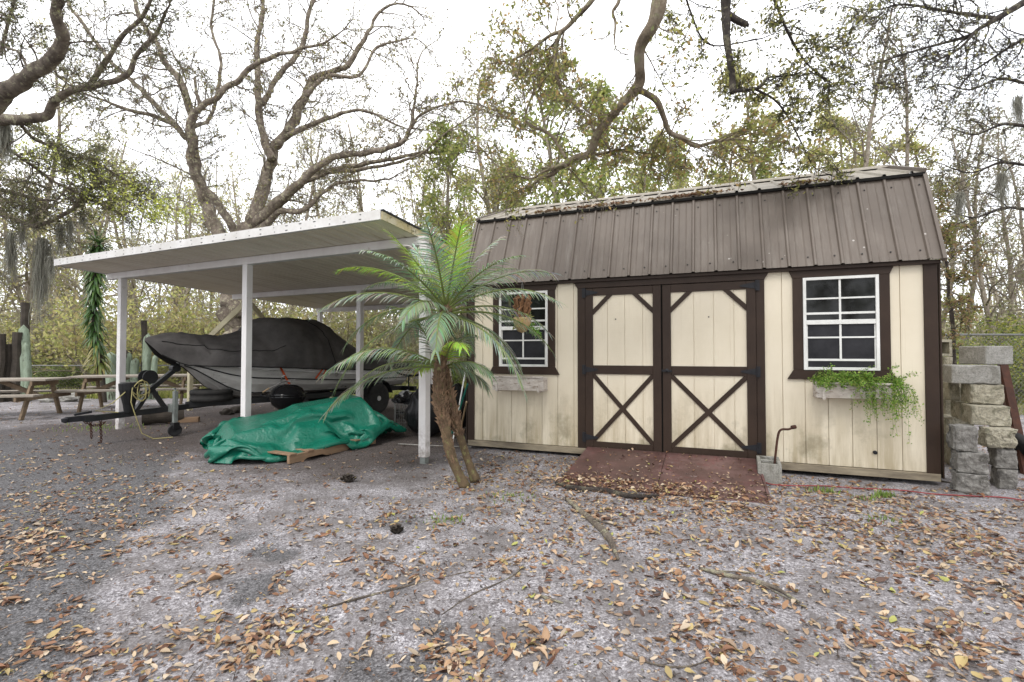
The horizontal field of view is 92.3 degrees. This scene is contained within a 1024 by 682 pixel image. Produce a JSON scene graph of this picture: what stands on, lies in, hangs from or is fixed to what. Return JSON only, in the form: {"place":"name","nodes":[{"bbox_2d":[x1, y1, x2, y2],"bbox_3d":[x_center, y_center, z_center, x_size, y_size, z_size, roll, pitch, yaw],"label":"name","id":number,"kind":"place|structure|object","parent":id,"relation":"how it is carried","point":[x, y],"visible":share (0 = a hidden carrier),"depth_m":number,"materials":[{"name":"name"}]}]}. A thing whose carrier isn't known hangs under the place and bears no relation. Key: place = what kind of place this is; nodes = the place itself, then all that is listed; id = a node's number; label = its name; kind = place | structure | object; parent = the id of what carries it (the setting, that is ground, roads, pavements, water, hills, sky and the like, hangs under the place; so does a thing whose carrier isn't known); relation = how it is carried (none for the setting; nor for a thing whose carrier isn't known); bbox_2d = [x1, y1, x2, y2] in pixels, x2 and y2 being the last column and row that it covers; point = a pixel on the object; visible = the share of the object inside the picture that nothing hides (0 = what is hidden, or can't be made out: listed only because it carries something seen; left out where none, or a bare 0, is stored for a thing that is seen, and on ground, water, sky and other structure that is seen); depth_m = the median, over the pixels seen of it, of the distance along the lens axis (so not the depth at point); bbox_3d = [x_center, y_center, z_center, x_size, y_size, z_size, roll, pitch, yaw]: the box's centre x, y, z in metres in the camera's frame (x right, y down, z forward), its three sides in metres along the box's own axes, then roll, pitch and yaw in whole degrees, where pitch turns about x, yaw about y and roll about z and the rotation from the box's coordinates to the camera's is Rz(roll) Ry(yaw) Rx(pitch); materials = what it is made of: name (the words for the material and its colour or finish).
{"place":"outdoors","nodes":[
{"label":"outdoors","id":0,"kind":"place"},
{"bbox_2d":[0,370,1023,681],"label":"ground","id":1,"kind":"structure","parent":0,"point":[248,526],"depth_m":2.84,"materials":[{"name":"gravel"}]},
{"bbox_2d":[10,332,22,401],"bbox_3d":[-12.568,0.678,12.489,0.237,1.814,0.236,0,-1,0],"label":"wooden post","id":2,"kind":"object","parent":1,"relation":"on","point":[16,353],"visible":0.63,"depth_m":12.42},
{"bbox_2d":[18,325,31,400],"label":"columnar cactus","id":3,"kind":"object","parent":1,"relation":"on","point":[25,365],"visible":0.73,"depth_m":12.49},
{"bbox_2d":[0,132,73,361],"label":"scrub tree","id":4,"kind":"object","parent":1,"relation":"on","point":[20,299],"visible":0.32,"depth_m":17.79,"materials":[{"name":"green plant"}]},
{"bbox_2d":[0,377,85,420],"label":"picnic table","id":5,"kind":"object","parent":1,"relation":"on","point":[29,395],"visible":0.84,"depth_m":9.41,"materials":[{"name":"brown wood"}]},
{"bbox_2d":[0,288,95,374],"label":"thicket shrub","id":6,"kind":"object","parent":1,"relation":"on","point":[10,329],"visible":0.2,"depth_m":17.51,"materials":[{"name":"green plant"}]},
{"bbox_2d":[32,361,85,387],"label":"evergreen shrub","id":7,"kind":"object","parent":1,"relation":"on","point":[49,374],"visible":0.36,"depth_m":15.49,"materials":[{"name":"green plant"}]},
{"bbox_2d":[0,12,124,315],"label":"bare tree","id":8,"kind":"object","parent":1,"relation":"on","point":[26,287],"visible":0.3,"depth_m":18.93,"materials":[{"name":"green plant"}]},
{"bbox_2d":[0,121,146,351],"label":"scrub tree","id":9,"kind":"object","parent":1,"relation":"on","point":[68,278],"visible":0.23,"depth_m":18.10,"materials":[{"name":"green plant"}]},
{"bbox_2d":[23,122,145,318],"bbox_3d":[-21.753,-4.756,25.680,5.372,13.395,4.243,1,-2,-28],"label":"bare tree","id":10,"kind":"object","parent":1,"relation":"on","point":[124,129],"visible":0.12,"depth_m":25.39,"materials":[{"name":"grey plant"}]},
{"bbox_2d":[0,243,172,368],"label":"thicket shrub","id":11,"kind":"object","parent":1,"relation":"on","point":[16,315],"visible":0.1,"depth_m":19.31,"materials":[{"name":"green plant"}]},
{"bbox_2d":[21,114,155,321],"bbox_3d":[-21.686,-5.071,25.687,4.449,14.044,5.633,-1,-2,43],"label":"bare tree","id":12,"kind":"object","parent":1,"relation":"on","point":[132,161],"visible":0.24,"depth_m":25.85,"materials":[{"name":"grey plant"}]},
{"bbox_2d":[74,226,115,402],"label":"yucca","id":13,"kind":"object","parent":1,"relation":"on","point":[94,293],"visible":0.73,"depth_m":12.14,"materials":[{"name":"plant"}]},
{"bbox_2d":[0,0,214,268],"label":"oak tree","id":14,"kind":"object","parent":1,"relation":"on","point":[30,74],"visible":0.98,"depth_m":7.42,"materials":[{"name":"green plant"}]},
{"bbox_2d":[0,125,16,178],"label":"spanish moss","id":15,"kind":"object","parent":14,"relation":"attached to","point":[6,136],"visible":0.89,"depth_m":7.27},
{"bbox_2d":[0,231,20,302],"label":"spanish moss","id":16,"kind":"object","parent":14,"relation":"attached to","point":[8,260],"visible":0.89,"depth_m":8.61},
{"bbox_2d":[23,236,54,342],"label":"spanish moss","id":17,"kind":"object","parent":14,"relation":"attached to","point":[42,249],"visible":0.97,"depth_m":8.58,"materials":[{"name":"plant"}]},
{"bbox_2d":[14,287,219,389],"bbox_3d":[-11.714,-0.144,16.800,7.333,4.563,6.487,-1,-2,30],"label":"thicket shrub","id":18,"kind":"object","parent":1,"relation":"on","point":[113,331],"visible":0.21,"depth_m":15.63,"materials":[{"name":"green plant"}]},
{"bbox_2d":[76,164,157,336],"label":"bare tree","id":19,"kind":"object","parent":1,"relation":"on","point":[132,282],"visible":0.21,"depth_m":22.88,"materials":[{"name":"grey plant"}]},
{"bbox_2d":[67,142,167,328],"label":"bare tree","id":20,"kind":"object","parent":1,"relation":"on","point":[116,231],"visible":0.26,"depth_m":23.45,"materials":[{"name":"grey plant"}]},
{"bbox_2d":[30,280,219,388],"bbox_3d":[-12.548,-0.272,16.291,6.974,4.905,7.884,1,-1,-21],"label":"thicket shrub","id":21,"kind":"object","parent":1,"relation":"on","point":[74,342],"visible":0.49,"depth_m":14.73,"materials":[{"name":"green plant"}]},
{"bbox_2d":[54,374,202,411],"bbox_3d":[-8.239,1.134,10.904,2.450,0.763,1.490,0,-1,-19],"label":"picnic table","id":22,"kind":"object","parent":1,"relation":"on","point":[181,388],"visible":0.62,"depth_m":10.64,"materials":[{"name":"brown wood"}]},
{"bbox_2d":[126,333,157,399],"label":"columnar cactus","id":23,"kind":"object","parent":1,"relation":"on","point":[132,366],"visible":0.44,"depth_m":12.92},
{"bbox_2d":[142,410,183,424],"bbox_3d":[-6.067,1.310,8.561,0.594,0.248,0.252,1,-2,-33],"label":"log round","id":24,"kind":"object","parent":1,"relation":"on","point":[162,417],"visible":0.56,"depth_m":8.45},
{"bbox_2d":[118,155,209,316],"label":"bare tree","id":25,"kind":"object","parent":1,"relation":"on","point":[175,232],"visible":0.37,"depth_m":22.36,"materials":[{"name":"grey plant"}]},
{"bbox_2d":[144,164,223,326],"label":"scrub tree","id":26,"kind":"object","parent":1,"relation":"on","point":[189,228],"visible":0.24,"depth_m":20.56,"materials":[{"name":"green plant"}]},
{"bbox_2d":[105,300,328,383],"bbox_3d":[-9.149,0.080,16.998,6.472,4.027,5.725,0,-1,9],"label":"thicket shrub","id":27,"kind":"object","parent":1,"relation":"on","point":[195,325],"visible":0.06,"depth_m":15.82,"materials":[{"name":"green plant"}]},
{"bbox_2d":[199,178,274,321],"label":"scrub tree","id":28,"kind":"object","parent":1,"relation":"on","point":[225,204],"visible":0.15,"depth_m":20.84,"materials":[{"name":"green plant"}]},
{"bbox_2d":[61,364,416,442],"bbox_3d":[-4.344,0.914,8.802,1.970,1.065,5.815,-1,-2,28],"label":"boat trailer","id":29,"kind":"object","parent":1,"relation":"on","point":[376,397],"visible":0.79,"depth_m":7.26,"materials":[{"name":"black paint"}]},
{"bbox_2d":[189,388,232,401],"bbox_3d":[-4.772,0.858,7.816,0.600,0.190,0.600,0,-1,0],"label":"spare tyre","id":30,"kind":"object","parent":29,"relation":"on","point":[206,395],"visible":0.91,"depth_m":7.58,"materials":[{"name":"rubber"}]},
{"bbox_2d":[178,347,407,396],"bbox_3d":[-3.975,0.693,9.533,1.920,1.190,4.673,-1,-2,28],"label":"boat","id":31,"kind":"object","parent":29,"relation":"on","point":[219,378],"visible":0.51,"depth_m":8.23,"materials":[{"name":"grey metal"}]},
{"bbox_2d":[145,317,414,370],"bbox_3d":[-4.138,0.095,9.228,2.048,1.052,4.870,-1,-2,28],"label":"boat cover","id":32,"kind":"object","parent":31,"relation":"on","point":[287,342],"visible":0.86,"depth_m":8.22,"materials":[{"name":"fabric"}]},
{"bbox_2d":[210,150,274,314],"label":"bare tree","id":33,"kind":"object","parent":1,"relation":"on","point":[234,180],"visible":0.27,"depth_m":27.57,"materials":[{"name":"grey plant"}]},
{"bbox_2d":[54,209,467,463],"bbox_3d":[-3.462,0.133,8.958,7.481,2.724,5.588,-1,-1,25],"label":"carport","id":34,"kind":"object","parent":1,"relation":"on","point":[297,263],"visible":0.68,"depth_m":6.97,"materials":[{"name":"metal"}]},
{"bbox_2d":[260,381,306,409],"bbox_3d":[-3.672,1.035,7.928,0.674,0.780,0.570,0,-1,0],"label":"kettle grill","id":35,"kind":"object","parent":1,"relation":"on","point":[283,395],"visible":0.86,"depth_m":7.74,"materials":[{"name":"black metal"}]},
{"bbox_2d":[33,0,534,334],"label":"oak tree","id":36,"kind":"object","parent":1,"relation":"on","point":[261,213],"visible":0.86,"depth_m":13.75,"materials":[{"name":"brown plant"}]},
{"bbox_2d":[200,395,406,463],"bbox_3d":[-2.571,1.067,6.459,2.526,0.634,1.513,1,-2,-37],"label":"tarp","id":37,"kind":"object","parent":1,"relation":"on","point":[293,428],"visible":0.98,"depth_m":6.01,"materials":[{"name":"plastic"}]},
{"bbox_2d":[271,107,345,316],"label":"bare tree","id":38,"kind":"object","parent":1,"relation":"on","point":[312,184],"visible":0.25,"depth_m":20.48,"materials":[{"name":"grey plant"}]},
{"bbox_2d":[206,300,418,351],"bbox_3d":[-6.521,-0.723,18.724,8.489,5.704,6.062,1,-1,-25],"label":"thicket shrub","id":39,"kind":"object","parent":1,"relation":"on","point":[285,315],"visible":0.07,"depth_m":17.66,"materials":[{"name":"green plant"}]},
{"bbox_2d":[272,108,363,325],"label":"bare tree","id":40,"kind":"object","parent":1,"relation":"on","point":[304,169],"visible":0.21,"depth_m":25.13,"materials":[{"name":"grey plant"}]},
{"bbox_2d":[267,439,375,463],"bbox_3d":[-2.536,1.316,6.205,0.912,0.108,1.375,-1,-2,26],"label":"pallet","id":41,"kind":"object","parent":1,"relation":"on","point":[292,457],"visible":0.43,"depth_m":5.65,"materials":[{"name":"brown wood"}]},
{"bbox_2d":[252,302,455,384],"bbox_3d":[-6.259,-0.147,17.593,6.536,4.597,7.388,-1,-2,28],"label":"thicket shrub","id":42,"kind":"object","parent":1,"relation":"on","point":[274,307],"visible":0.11,"depth_m":16.34,"materials":[{"name":"green plant"}]},
{"bbox_2d":[330,97,413,315],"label":"bare tree","id":43,"kind":"object","parent":1,"relation":"on","point":[361,193],"visible":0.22,"depth_m":21.30,"materials":[{"name":"grey plant"}]},
{"bbox_2d":[314,309,464,383],"bbox_3d":[-4.163,-0.754,19.865,8.720,5.859,6.226,1,-2,-37],"label":"thicket shrub","id":44,"kind":"object","parent":1,"relation":"on","point":[411,348],"visible":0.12,"depth_m":18.37,"materials":[{"name":"green plant"}]},
{"bbox_2d":[338,306,465,385],"bbox_3d":[-3.321,-0.187,17.160,4.677,4.401,6.550,-1,-1,23],"label":"thicket shrub","id":45,"kind":"object","parent":1,"relation":"on","point":[452,360],"visible":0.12,"depth_m":16.25,"materials":[{"name":"green plant"}]},
{"bbox_2d":[373,125,461,360],"bbox_3d":[-3.451,-3.302,18.930,4.413,10.219,2.852,-1,-2,34],"label":"scrub tree","id":46,"kind":"object","parent":1,"relation":"on","point":[417,174],"visible":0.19,"depth_m":18.48,"materials":[{"name":"green plant"}]},
{"bbox_2d":[404,384,439,435],"bbox_3d":[-1.254,0.999,7.295,0.673,0.814,0.599,0,-1,0],"label":"rubbish bag","id":47,"kind":"object","parent":1,"relation":"on","point":[411,413],"visible":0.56,"depth_m":7.09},
{"bbox_2d":[388,115,482,386],"bbox_3d":[-1.898,-2.524,14.948,3.330,8.514,3.245,-1,-2,44],"label":"leafy tree","id":48,"kind":"object","parent":1,"relation":"on","point":[432,199],"visible":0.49,"depth_m":14.40,"materials":[{"name":"green plant"}]},
{"bbox_2d":[309,215,565,488],"bbox_3d":[-0.724,0.135,4.931,2.495,2.518,2.167,0,-1,0],"label":"palm","id":49,"kind":"object","parent":1,"relation":"on","point":[444,402],"visible":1,"depth_m":4.66,"materials":[{"name":"plant"}]},
{"bbox_2d":[428,167,481,328],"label":"young oak","id":50,"kind":"object","parent":1,"relation":"on","point":[452,186],"visible":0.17,"depth_m":19.43,"materials":[{"name":"green plant"}]},
{"bbox_2d":[423,38,534,232],"bbox_3d":[-1.445,-5.013,18.099,4.327,13.658,5.478,1,-1,-22],"label":"bare tree","id":51,"kind":"object","parent":1,"relation":"on","point":[486,198],"visible":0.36,"depth_m":18.28,"materials":[{"name":"green plant"}]},
{"bbox_2d":[0,409,1023,681],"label":"ground debris","id":52,"kind":"object","parent":1,"relation":"on","point":[486,589],"visible":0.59,"depth_m":2.41,"materials":[{"name":"brown plant"}]},
{"bbox_2d":[0,108,1023,372],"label":"distant woods","id":53,"kind":"object","parent":1,"relation":"on","point":[988,272],"visible":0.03,"depth_m":29.36,"materials":[{"name":"green plant"}]},
{"bbox_2d":[0,424,1023,681],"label":"scattered twigs","id":54,"kind":"object","parent":1,"relation":"on","point":[520,612],"visible":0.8,"depth_m":2.27,"materials":[{"name":"brown plant"}]},
{"bbox_2d":[0,400,1023,681],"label":"fallen leaves","id":55,"kind":"object","parent":1,"relation":"on","point":[960,660],"visible":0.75,"depth_m":2.70,"materials":[{"name":"brown plant"}]},
{"bbox_2d":[36,378,1023,414],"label":"grass","id":56,"kind":"structure","parent":1,"relation":"on","point":[166,394],"depth_m":13.42,"materials":[{"name":"green plant"}]},
{"bbox_2d":[492,49,624,206],"bbox_3d":[1.359,-3.479,14.198,4.070,10.406,3.966,0,-1,7],"label":"leafy tree","id":57,"kind":"object","parent":1,"relation":"on","point":[555,194],"visible":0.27,"depth_m":14.34,"materials":[{"name":"green plant"}]},
{"bbox_2d":[565,497,623,559],"bbox_3d":[0.646,1.294,3.537,0.234,0.061,1.256,0,-1,-8],"label":"bark piece","id":58,"kind":"object","parent":1,"relation":"on","point":[601,528],"visible":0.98,"depth_m":3.43,"materials":[{"name":"brown wood"}]},
{"bbox_2d":[554,72,658,200],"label":"leafy tree","id":59,"kind":"object","parent":1,"relation":"on","point":[610,102],"visible":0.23,"depth_m":14.01,"materials":[{"name":"green plant"}]},
{"bbox_2d":[555,482,659,498],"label":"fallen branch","id":60,"kind":"object","parent":1,"relation":"on","point":[609,491],"visible":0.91,"depth_m":4.30,"materials":[{"name":"wood"}]},
{"bbox_2d":[628,129,695,190],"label":"leafy tree","id":61,"kind":"object","parent":1,"relation":"on","point":[687,175],"visible":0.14,"depth_m":16.87,"materials":[{"name":"green plant"}]},
{"bbox_2d":[560,447,770,503],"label":"ramp","id":62,"kind":"structure","parent":1,"relation":"on","point":[618,461],"depth_m":4.79,"materials":[{"name":"red paint"}]},
{"bbox_2d":[434,0,900,237],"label":"oak tree","id":63,"kind":"object","parent":1,"relation":"on","point":[657,15],"visible":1,"depth_m":4.60,"materials":[{"name":"green plant"}]},
{"bbox_2d":[462,165,951,481],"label":"shed","id":64,"kind":"structure","parent":1,"relation":"on","point":[728,323],"depth_m":5.30,"materials":[{"name":"beige"}]},
{"bbox_2d":[491,284,559,374],"bbox_3d":[0.139,-0.153,6.107,0.928,1.130,0.034,-1,-1,22],"label":"window","id":65,"kind":"structure","parent":64,"relation":"in","point":[532,354],"depth_m":6.07,"materials":[{"name":"brown paint"}]},
{"bbox_2d":[510,281,541,336],"bbox_3d":[0.149,-0.344,5.577,0.369,0.663,0.295,1,-1,-22],"label":"hanging basket","id":66,"kind":"object","parent":64,"relation":"hanging from","point":[522,304],"visible":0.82,"depth_m":5.50,"materials":[{"name":"wicker"}]},
{"bbox_2d":[582,285,661,451],"bbox_3d":[1.248,0.318,5.644,0.895,1.887,0.045,-1,-1,22],"label":"door","id":67,"kind":"structure","parent":64,"relation":"in","point":[622,367],"depth_m":5.64,"materials":[{"name":"beige"}]},
{"bbox_2d":[525,178,834,213],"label":"roof leaves","id":68,"kind":"object","parent":64,"relation":"on","point":[698,193],"visible":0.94,"depth_m":5.89,"materials":[{"name":"brown plant"}]},
{"bbox_2d":[661,280,761,458],"bbox_3d":[2.122,0.310,5.287,0.986,1.887,0.061,-1,-1,22],"label":"door","id":69,"kind":"structure","parent":64,"relation":"in","point":[710,370],"depth_m":5.30,"materials":[{"name":"beige"}]},
{"bbox_2d":[788,266,895,379],"bbox_3d":[3.249,-0.182,4.869,0.928,1.130,0.034,-1,-1,22],"label":"window","id":70,"kind":"structure","parent":64,"relation":"in","point":[841,317],"depth_m":4.86,"materials":[{"name":"brown paint"}]},
{"bbox_2d":[807,363,923,443],"bbox_3d":[3.326,0.565,4.641,0.935,0.740,0.375,0,-1,19],"label":"trailing plant","id":71,"kind":"object","parent":64,"relation":"attached to","point":[862,379],"visible":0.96,"depth_m":4.59,"materials":[{"name":"green plant"}]},
{"bbox_2d":[699,567,805,608],"bbox_3d":[1.327,1.292,2.649,0.242,0.036,0.562,1,-2,-40],"label":"fallen stick","id":72,"kind":"object","parent":1,"relation":"on","point":[769,586],"visible":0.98,"depth_m":2.66,"materials":[{"name":"brown wood"}]},
{"bbox_2d":[712,52,809,182],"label":"young oak","id":73,"kind":"object","parent":1,"relation":"on","point":[753,171],"visible":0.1,"depth_m":15.74,"materials":[{"name":"green plant"}]},
{"bbox_2d":[756,455,781,483],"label":"cinder block","id":74,"kind":"object","parent":1,"relation":"on","point":[769,470],"depth_m":4.62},
{"bbox_2d":[798,139,844,172],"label":"young oak","id":75,"kind":"object","parent":1,"relation":"on","point":[825,149],"visible":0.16,"depth_m":18.54,"materials":[{"name":"green plant"}]},
{"bbox_2d":[808,103,899,170],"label":"young oak","id":76,"kind":"object","parent":1,"relation":"on","point":[842,163],"visible":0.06,"depth_m":19.17,"materials":[{"name":"green plant"}]},
{"bbox_2d":[824,102,904,168],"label":"young oak","id":77,"kind":"object","parent":1,"relation":"on","point":[880,155],"visible":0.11,"depth_m":15.57,"materials":[{"name":"green plant"}]},
{"bbox_2d":[812,0,927,171],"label":"twiggy tree","id":78,"kind":"object","parent":1,"relation":"on","point":[868,129],"visible":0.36,"depth_m":13.28,"materials":[{"name":"green plant"}]},
{"bbox_2d":[839,18,984,279],"bbox_3d":[11.398,-3.580,14.257,3.778,10.658,3.529,1,-2,-40],"label":"twiggy tree","id":79,"kind":"object","parent":1,"relation":"on","point":[907,146],"visible":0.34,"depth_m":13.68,"materials":[{"name":"green plant"}]},
{"bbox_2d":[817,0,1023,237],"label":"oak tree","id":80,"kind":"object","parent":1,"relation":"on","point":[973,35],"visible":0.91,"depth_m":6.53,"materials":[{"name":"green plant"}]},
{"bbox_2d":[990,171,1013,218],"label":"spanish moss","id":81,"kind":"object","parent":80,"relation":"attached to","point":[1002,185],"visible":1,"depth_m":7.74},
{"bbox_2d":[1006,94,1023,143],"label":"spanish moss","id":82,"kind":"object","parent":80,"relation":"attached to","point":[1017,110],"visible":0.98,"depth_m":7.77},
{"bbox_2d":[890,120,982,313],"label":"young oak","id":83,"kind":"object","parent":1,"relation":"on","point":[915,147],"visible":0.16,"depth_m":19.46,"materials":[{"name":"green plant"}]},
{"bbox_2d":[929,178,995,364],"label":"sapling","id":84,"kind":"object","parent":1,"relation":"on","point":[952,304],"visible":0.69,"depth_m":7.44,"materials":[{"name":"green plant"}]},
{"bbox_2d":[930,103,999,329],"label":"twiggy tree","id":85,"kind":"object","parent":1,"relation":"on","point":[956,218],"visible":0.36,"depth_m":17.90,"materials":[{"name":"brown plant"}]},
{"bbox_2d":[949,469,990,495],"bbox_3d":[4.072,1.257,4.378,0.239,0.181,0.225,-1,-2,29],"label":"concrete block","id":86,"kind":"object","parent":1,"relation":"on","point":[968,483],"depth_m":4.30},
{"bbox_2d":[950,449,989,474],"bbox_3d":[4.082,1.072,4.391,0.234,0.181,0.222,-1,-2,29],"label":"concrete block","id":87,"kind":"object","parent":86,"relation":"on","point":[969,462],"depth_m":4.31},
{"bbox_2d":[946,424,977,451],"bbox_3d":[4.053,0.868,4.432,0.178,0.221,0.217,-1,-2,29],"label":"concrete block","id":88,"kind":"object","parent":87,"relation":"on","point":[961,437],"depth_m":4.36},
{"bbox_2d":[929,102,1023,343],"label":"twiggy tree","id":89,"kind":"object","parent":1,"relation":"on","point":[981,286],"visible":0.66,"depth_m":16.90,"materials":[{"name":"green plant"}]},
{"bbox_2d":[930,99,1023,345],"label":"twiggy tree","id":90,"kind":"object","parent":1,"relation":"on","point":[973,291],"visible":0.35,"depth_m":18.94,"materials":[{"name":"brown plant"}]},
{"bbox_2d":[941,285,1023,403],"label":"rounded shrub","id":91,"kind":"object","parent":1,"relation":"on","point":[1020,355],"visible":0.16,"depth_m":11.99,"materials":[{"name":"green plant"}]},
{"bbox_2d":[942,334,1023,415],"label":"chain link fence","id":92,"kind":"object","parent":1,"relation":"on","point":[993,335],"visible":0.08,"depth_m":9.48,"materials":[{"name":"metal"}]},
{"bbox_2d":[954,117,1023,327],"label":"twiggy tree","id":93,"kind":"object","parent":1,"relation":"on","point":[1007,248],"visible":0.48,"depth_m":19.76,"materials":[{"name":"brown plant"}]},
{"bbox_2d":[957,304,1023,398],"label":"rounded shrub","id":94,"kind":"object","parent":1,"relation":"on","point":[995,322],"visible":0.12,"depth_m":13.76,"materials":[{"name":"green plant"}]},
{"bbox_2d":[983,127,1023,326],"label":"twiggy tree","id":95,"kind":"object","parent":1,"relation":"on","point":[1018,202],"visible":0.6,"depth_m":17.45,"materials":[{"name":"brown plant"}]},
{"bbox_2d":[990,466,1017,488],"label":"concrete block","id":96,"kind":"object","parent":1,"relation":"on","point":[1000,478],"depth_m":4.47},
{"bbox_2d":[987,447,1017,469],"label":"concrete block","id":97,"kind":"object","parent":96,"relation":"on","point":[1004,458],"depth_m":4.49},
{"bbox_2d":[978,426,1017,448],"bbox_3d":[4.500,0.891,4.558,0.243,0.181,0.234,-1,-2,29],"label":"concrete block","id":98,"kind":"object","parent":97,"relation":"on","point":[997,437],"depth_m":4.49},
{"bbox_2d":[961,403,1011,426],"bbox_3d":[4.570,0.708,4.751,0.292,0.186,0.319,-1,-2,29],"label":"concrete block","id":99,"kind":"object","parent":98,"relation":"on","point":[986,414],"depth_m":4.63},
{"bbox_2d":[960,384,1004,404],"bbox_3d":[4.641,0.518,4.862,0.259,0.191,0.320,-1,-2,29],"label":"concrete block","id":100,"kind":"object","parent":99,"relation":"on","point":[994,394],"depth_m":4.74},
{"bbox_2d":[943,364,1000,383],"bbox_3d":[4.567,0.329,4.899,0.367,0.181,0.306,-1,-2,29],"label":"concrete block","id":101,"kind":"object","parent":100,"relation":"on","point":[973,374],"depth_m":4.78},
{"bbox_2d":[959,346,1012,363],"bbox_3d":[4.879,0.145,5.071,0.273,0.186,0.323,0,-1,3],"label":"concrete block","id":102,"kind":"object","parent":101,"relation":"on","point":[985,354],"depth_m":4.92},
{"bbox_2d":[997,364,1023,473],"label":"rusty post","id":103,"kind":"object","parent":1,"relation":"on","point":[1009,393],"visible":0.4,"depth_m":5.15,"materials":[{"name":"metal"}]},
{"bbox_2d":[0,0,1023,333],"label":"sky","id":104,"kind":"structure","parent":0,"point":[465,15],"materials":[{"name":"white"}]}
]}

